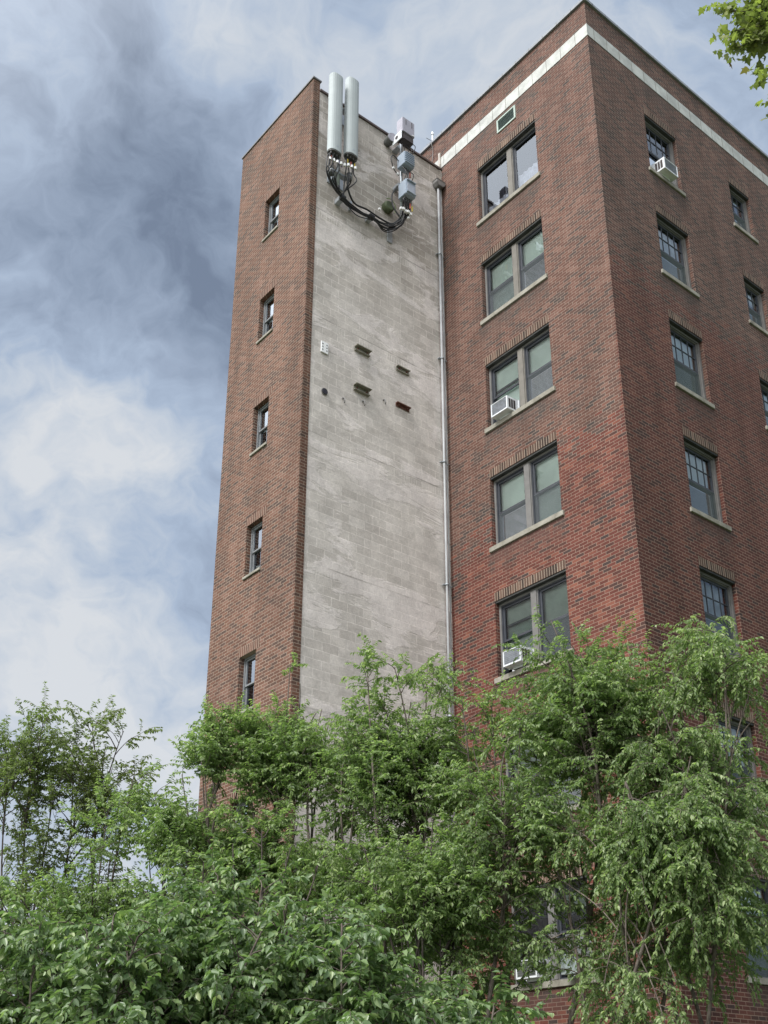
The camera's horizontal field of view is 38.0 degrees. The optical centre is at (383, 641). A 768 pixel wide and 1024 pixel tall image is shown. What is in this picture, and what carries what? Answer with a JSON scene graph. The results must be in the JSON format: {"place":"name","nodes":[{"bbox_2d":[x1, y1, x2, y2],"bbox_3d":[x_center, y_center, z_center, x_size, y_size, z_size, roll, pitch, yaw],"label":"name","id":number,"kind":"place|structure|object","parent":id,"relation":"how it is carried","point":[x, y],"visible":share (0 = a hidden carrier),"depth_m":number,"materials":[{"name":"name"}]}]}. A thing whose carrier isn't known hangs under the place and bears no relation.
{"place":"outdoors","nodes":[
{"label":"outdoors","id":0,"kind":"place"},
{"bbox_2d":[0,0,767,995],"label":"sky","id":1,"kind":"structure","parent":0,"point":[127,127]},
{"label":"ground","id":2,"kind":"structure","parent":0,"visible":0},
{"bbox_2d":[0,876,124,1023],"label":"broadleaf bush","id":3,"kind":"object","parent":2,"relation":"on","point":[22,982],"visible":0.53,"depth_m":7.85,"materials":[{"name":"green plant"}]},
{"bbox_2d":[0,681,162,993],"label":"thin tree","id":4,"kind":"object","parent":2,"relation":"on","point":[13,765],"visible":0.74,"depth_m":21.24,"materials":[{"name":"green plant"}]},
{"bbox_2d":[0,758,238,969],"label":"bushy tree","id":5,"kind":"object","parent":2,"relation":"on","point":[102,902],"visible":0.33,"depth_m":17.92,"materials":[{"name":"green plant"}]},
{"bbox_2d":[16,895,239,1023],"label":"broadleaf bush","id":6,"kind":"object","parent":2,"relation":"on","point":[123,986],"visible":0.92,"depth_m":7.43,"materials":[{"name":"green plant"}]},
{"bbox_2d":[85,804,362,992],"bbox_3d":[-1.717,4.541,13.508,3.617,5.471,2.631,18,-29,-35],"label":"elm tree","id":7,"kind":"object","parent":2,"relation":"on","point":[287,861],"visible":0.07,"depth_m":14.00,"materials":[{"name":"green plant"}]},
{"bbox_2d":[120,652,339,928],"bbox_3d":[-2.003,3.886,15.779,3.046,8.468,2.892,18,-29,-35],"label":"elm tree","id":8,"kind":"object","parent":2,"relation":"on","point":[267,748],"visible":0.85,"depth_m":16.26,"materials":[{"name":"green plant"}]},
{"bbox_2d":[131,833,349,1023],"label":"broadleaf bush","id":9,"kind":"object","parent":2,"relation":"on","point":[226,932],"visible":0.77,"depth_m":7.87,"materials":[{"name":"green plant"}]},
{"bbox_2d":[231,709,416,956],"bbox_3d":[-0.738,4.354,15.594,2.600,7.471,2.850,18,-29,-35],"label":"elm tree","id":10,"kind":"object","parent":2,"relation":"on","point":[335,783],"visible":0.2,"depth_m":16.01,"materials":[{"name":"green plant"}]},
{"bbox_2d":[230,886,448,1023],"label":"broadleaf bush","id":11,"kind":"object","parent":2,"relation":"on","point":[360,997],"visible":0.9,"depth_m":7.33,"materials":[{"name":"green plant"}]},
{"bbox_2d":[280,634,495,994],"bbox_3d":[0.019,3.527,14.684,3.029,8.282,3.244,0,-23,1],"label":"elm tree","id":12,"kind":"object","parent":2,"relation":"on","point":[392,753],"visible":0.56,"depth_m":15.51,"materials":[{"name":"green plant"}]},
{"bbox_2d":[316,819,527,1023],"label":"elm tree","id":13,"kind":"object","parent":2,"relation":"on","point":[412,884],"visible":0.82,"depth_m":13.17,"materials":[{"name":"green plant"}]},
{"bbox_2d":[390,970,553,1023],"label":"broadleaf bush","id":14,"kind":"object","parent":2,"relation":"on","point":[469,1009],"visible":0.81,"depth_m":7.66,"materials":[{"name":"green plant"}]},
{"bbox_2d":[198,0,767,1023],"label":"apartment building","id":15,"kind":"structure","parent":2,"relation":"on","point":[604,316],"depth_m":24.30,"materials":[{"name":"brick"}]},
{"bbox_2d":[230,789,248,832],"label":"window","id":16,"kind":"structure","parent":15,"relation":"in","point":[232,795],"depth_m":21.43,"materials":[{"name":"glass"}]},
{"bbox_2d":[238,638,259,713],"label":"window","id":17,"kind":"structure","parent":15,"relation":"in","point":[249,663],"depth_m":22.53,"materials":[{"name":"glass"}]},
{"bbox_2d":[242,506,265,580],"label":"window","id":18,"kind":"structure","parent":15,"relation":"in","point":[256,534],"depth_m":23.71,"materials":[{"name":"glass"}]},
{"bbox_2d":[249,386,271,456],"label":"window","id":19,"kind":"structure","parent":15,"relation":"in","point":[262,424],"depth_m":24.90,"materials":[{"name":"glass"}]},
{"bbox_2d":[256,277,277,344],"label":"window","id":20,"kind":"structure","parent":15,"relation":"in","point":[269,303],"depth_m":26.11,"materials":[{"name":"glass"}]},
{"bbox_2d":[262,178,282,242],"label":"window","id":21,"kind":"structure","parent":15,"relation":"in","point":[274,205],"depth_m":27.30,"materials":[{"name":"glass"}]},
{"bbox_2d":[321,340,327,354],"bbox_3d":[-1.299,-6.427,24.351,0.190,0.290,0.034,18,-29,-35],"label":"punched plate","id":22,"kind":"object","parent":15,"relation":"attached to","point":[324,347],"visible":1,"depth_m":24.33,"materials":[{"name":"white metal"}]},
{"bbox_2d":[321,388,327,394],"bbox_3d":[-1.275,-5.376,23.935,0.164,0.162,0.040,18,-29,-35],"label":"pipe stub","id":23,"kind":"object","parent":15,"relation":"attached to","point":[324,391],"visible":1,"depth_m":23.91,"materials":[{"name":"metal"}]},
{"bbox_2d":[327,108,345,190],"bbox_3d":[-1.110,-11.948,26.699,0.550,3.050,0.291,18,-29,-35],"label":"antenna mast","id":24,"kind":"object","parent":15,"relation":"attached to","point":[340,178],"visible":0.37,"depth_m":26.24,"materials":[{"name":"metal"}]},
{"bbox_2d":[327,72,342,159],"bbox_3d":[-1.197,-12.480,26.543,0.356,2.585,0.366,18,-29,-35],"label":"panel antenna","id":25,"kind":"object","parent":24,"relation":"attached to","point":[334,131],"visible":0.99,"depth_m":26.36,"materials":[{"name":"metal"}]},
{"bbox_2d":[343,76,358,162],"bbox_3d":[-0.823,-12.554,26.903,0.356,2.585,0.366,18,-29,-35],"label":"panel antenna","id":26,"kind":"object","parent":24,"relation":"attached to","point":[351,114],"visible":1,"depth_m":26.72,"materials":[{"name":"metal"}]},
{"bbox_2d":[353,382,371,396],"bbox_3d":[-0.470,-5.582,24.654,0.430,0.142,0.130,18,-29,-35],"label":"wall bracket","id":27,"kind":"object","parent":15,"relation":"attached to","point":[361,388],"depth_m":24.66,"materials":[{"name":"metal"}]},
{"bbox_2d":[354,343,371,356],"bbox_3d":[-0.467,-6.554,25.077,0.420,0.122,0.120,18,-29,-35],"label":"wall bracket","id":28,"kind":"object","parent":15,"relation":"attached to","point":[361,349],"depth_m":25.08,"materials":[{"name":"metal"}]},
{"bbox_2d":[326,142,415,243],"bbox_3d":[-0.414,-11.354,26.821,2.638,2.956,0.611,18,-29,-35],"label":"cable bundle","id":29,"kind":"object","parent":15,"relation":"attached to","point":[341,199],"visible":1,"depth_m":26.47,"materials":[{"name":"rubber"}]},
{"bbox_2d":[328,166,333,175],"bbox_3d":[-1.224,-10.911,25.843,0.148,0.230,0.148,18,-29,-35],"label":"splice canister","id":30,"kind":"object","parent":29,"relation":"hanging from","point":[330,170],"visible":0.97,"depth_m":25.79,"materials":[{"name":"metal"}]},
{"bbox_2d":[382,198,395,213],"bbox_3d":[0.124,-10.659,27.288,0.310,0.350,0.197,18,-29,-35],"label":"round horn","id":31,"kind":"object","parent":15,"relation":"attached to","point":[387,207],"visible":1,"depth_m":27.23,"materials":[{"name":"green plastic"}]},
{"bbox_2d":[384,133,394,146],"bbox_3d":[0.149,-12.625,28.074,0.240,0.275,0.343,11,-25,-24],"label":"round horn","id":32,"kind":"object","parent":15,"relation":"attached to","point":[388,140],"visible":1,"depth_m":27.96,"materials":[{"name":"white plastic"}]},
{"bbox_2d":[392,144,402,218],"bbox_3d":[0.353,-11.562,27.809,0.120,2.880,0.309,18,-29,-35],"label":"equipment mast","id":33,"kind":"object","parent":15,"relation":"attached to","point":[397,149],"visible":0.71,"depth_m":27.74,"materials":[{"name":"metal"}]},
{"bbox_2d":[392,117,414,147],"bbox_3d":[0.489,-12.761,28.057,0.430,0.720,0.392,18,-29,-35],"label":"radio unit","id":34,"kind":"object","parent":33,"relation":"attached to","point":[405,131],"visible":1,"depth_m":27.91,"materials":[{"name":"white metal"}]},
{"bbox_2d":[397,151,414,174],"bbox_3d":[0.553,-11.881,27.674,0.325,0.460,0.325,18,-29,-35],"label":"radio unit","id":35,"kind":"object","parent":33,"relation":"attached to","point":[406,160],"visible":1,"depth_m":27.58,"materials":[{"name":"grey metal"}]},
{"bbox_2d":[399,178,415,202],"bbox_3d":[0.578,-11.026,27.319,0.310,0.530,0.345,18,-29,-35],"label":"radio unit","id":36,"kind":"object","parent":33,"relation":"attached to","point":[406,188],"visible":1,"depth_m":27.22,"materials":[{"name":"grey metal"}]},
{"bbox_2d":[396,364,409,375],"bbox_3d":[0.446,-6.284,25.793,0.380,0.112,0.080,18,-29,-35],"label":"wall bracket","id":37,"kind":"object","parent":15,"relation":"attached to","point":[402,369],"depth_m":25.79,"materials":[{"name":"metal"}]},
{"bbox_2d":[396,401,410,411],"bbox_3d":[0.444,-5.356,25.396,0.400,0.090,0.080,18,-29,-35],"label":"wall bracket","id":38,"kind":"object","parent":15,"relation":"attached to","point":[402,406],"depth_m":25.40,"materials":[{"name":"metal"}]},
{"bbox_2d":[427,131,433,160],"bbox_3d":[1.314,-13.283,30.061,0.335,1.262,0.253,-2,-23,6],"label":"roof antenna","id":39,"kind":"object","parent":15,"relation":"on","point":[432,134],"visible":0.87,"depth_m":30.18,"materials":[{"name":"metal"}]},
{"bbox_2d":[432,178,459,999],"bbox_3d":[1.405,-1.018,24.320,0.310,23.790,0.190,18,-29,-35],"label":"downspout","id":40,"kind":"object","parent":15,"relation":"attached to","point":[438,184],"visible":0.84,"depth_m":25.95,"materials":[{"name":"metal"}]},
{"bbox_2d":[491,395,519,420],"bbox_3d":[2.671,-5.113,24.700,0.420,0.396,0.630,18,-29,-35],"label":"air conditioner","id":41,"kind":"object","parent":15,"relation":"on","point":[504,406],"visible":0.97,"depth_m":24.53,"materials":[{"name":"white metal"}]},
{"bbox_2d":[496,105,515,133],"bbox_3d":[3.025,-12.914,27.562,0.045,0.427,0.643,18,-29,-35],"label":"wall louvre","id":42,"kind":"object","parent":15,"relation":"attached to","point":[505,119],"depth_m":27.55,"materials":[{"name":"metal"}]},
{"bbox_2d":[476,113,540,226],"bbox_3d":[3.081,-11.388,27.081,0.375,2.035,2.126,18,-29,-35],"label":"window","id":43,"kind":"structure","parent":15,"relation":"in","point":[529,176],"depth_m":27.11,"materials":[{"name":"glass"}]},
{"bbox_2d":[480,209,547,325],"bbox_3d":[3.074,-8.629,25.902,0.375,2.035,2.126,18,-29,-35],"label":"window","id":44,"kind":"structure","parent":15,"relation":"in","point":[523,270],"depth_m":25.98,"materials":[{"name":"glass"}]},
{"bbox_2d":[503,645,533,670],"bbox_3d":[2.682,0.359,22.320,0.430,0.391,0.620,18,-29,-35],"label":"air conditioner","id":45,"kind":"object","parent":15,"relation":"attached to","point":[509,656],"visible":0.75,"depth_m":22.18,"materials":[{"name":"white metal"}]},
{"bbox_2d":[484,315,555,433],"bbox_3d":[3.067,-5.870,24.724,0.375,2.035,2.126,18,-29,-35],"label":"window","id":46,"kind":"structure","parent":15,"relation":"in","point":[528,379],"depth_m":24.73,"materials":[{"name":"glass"}]},
{"bbox_2d":[489,431,564,552],"bbox_3d":[3.060,-3.112,23.545,0.375,2.035,2.126,18,-29,-35],"label":"window","id":47,"kind":"structure","parent":15,"relation":"in","point":[529,501],"depth_m":23.60,"materials":[{"name":"glass"}]},
{"bbox_2d":[516,959,550,981],"bbox_3d":[2.666,5.895,19.967,0.420,0.381,0.640,18,-29,-35],"label":"air conditioner","id":48,"kind":"object","parent":15,"relation":"attached to","point":[534,976],"visible":0.32,"depth_m":19.83,"materials":[{"name":"white metal"}]},
{"bbox_2d":[494,559,573,683],"bbox_3d":[3.053,-0.353,22.366,0.375,2.035,2.126,18,-29,-35],"label":"window","id":49,"kind":"structure","parent":15,"relation":"in","point":[553,602],"depth_m":22.51,"materials":[{"name":"glass"}]},
{"bbox_2d":[500,726,580,812],"bbox_3d":[3.046,2.406,21.187,0.375,2.035,2.126,18,-29,-35],"label":"window","id":50,"kind":"structure","parent":15,"relation":"in","point":[508,773],"depth_m":21.67,"materials":[{"name":"glass"}]},
{"bbox_2d":[510,864,596,990],"bbox_3d":[3.039,5.165,20.009,0.375,2.035,2.126,18,-29,-35],"label":"window","id":51,"kind":"structure","parent":15,"relation":"in","point":[559,980],"depth_m":19.86,"materials":[{"name":"glass"}]},
{"bbox_2d":[560,953,591,976],"bbox_3d":[3.339,5.558,19.137,0.500,0.391,0.560,18,-29,-35],"label":"air conditioner","id":52,"kind":"object","parent":15,"relation":"on","point":[564,966],"visible":0.24,"depth_m":19.00,"materials":[{"name":"grey metal"}]},
{"bbox_2d":[650,157,677,181],"bbox_3d":[6.540,-11.012,26.129,0.630,0.396,0.420,18,-29,-35],"label":"air conditioner","id":53,"kind":"object","parent":15,"relation":"on","point":[665,168],"visible":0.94,"depth_m":26.00,"materials":[{"name":"white metal"}]},
{"bbox_2d":[643,107,685,196],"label":"window","id":54,"kind":"structure","parent":15,"relation":"in","point":[652,128],"depth_m":26.73,"materials":[{"name":"glass"}]},
{"bbox_2d":[655,204,699,298],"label":"window","id":55,"kind":"structure","parent":15,"relation":"in","point":[678,272],"depth_m":25.53,"materials":[{"name":"glass"}]},
{"bbox_2d":[668,310,714,409],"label":"window","id":56,"kind":"structure","parent":15,"relation":"in","point":[690,381],"depth_m":24.33,"materials":[{"name":"glass"}]},
{"bbox_2d":[682,426,731,531],"bbox_3d":[6.512,-3.313,23.020,1.335,2.040,0.370,18,-29,-35],"label":"window","id":57,"kind":"structure","parent":15,"relation":"in","point":[705,501],"depth_m":23.15,"materials":[{"name":"glass"}]},
{"bbox_2d":[698,556,740,659],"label":"window","id":58,"kind":"structure","parent":15,"relation":"in","point":[712,597],"depth_m":22.08,"materials":[{"name":"glass"}]},
{"bbox_2d":[717,701,767,816],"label":"window","id":59,"kind":"structure","parent":15,"relation":"in","point":[735,721],"depth_m":20.97,"materials":[{"name":"glass"}]},
{"bbox_2d":[728,176,758,243],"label":"window","id":60,"kind":"structure","parent":15,"relation":"in","point":[741,223],"depth_m":28.60,"materials":[{"name":"glass"}]},
{"bbox_2d":[740,865,767,984],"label":"window","id":61,"kind":"structure","parent":15,"relation":"in","point":[761,962],"depth_m":19.34,"materials":[{"name":"glass"}]},
{"bbox_2d":[742,269,767,335],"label":"window","id":62,"kind":"structure","parent":15,"relation":"in","point":[757,319],"depth_m":27.43,"materials":[{"name":"glass"}]},
{"bbox_2d":[758,370,767,430],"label":"window","id":63,"kind":"structure","parent":15,"relation":"in","point":[764,385],"depth_m":26.19,"materials":[{"name":"glass"}]},
{"bbox_2d":[386,603,672,1023],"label":"elm tree","id":64,"kind":"object","parent":2,"relation":"on","point":[579,724],"visible":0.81,"depth_m":14.23,"materials":[{"name":"green plant"}]},
{"bbox_2d":[490,756,767,1023],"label":"weeping elm","id":65,"kind":"object","parent":2,"relation":"on","point":[686,853],"visible":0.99,"depth_m":12.18,"materials":[{"name":"green plant"}]},
{"bbox_2d":[565,613,767,1023],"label":"weeping elm","id":66,"kind":"object","parent":2,"relation":"on","point":[685,957],"visible":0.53,"depth_m":13.42,"materials":[{"name":"green plant"}]},
{"bbox_2d":[698,0,767,120],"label":"maple tree","id":67,"kind":"object","parent":2,"relation":"on","point":[751,32],"visible":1,"depth_m":15.56,"materials":[{"name":"green plant"}]}
]}

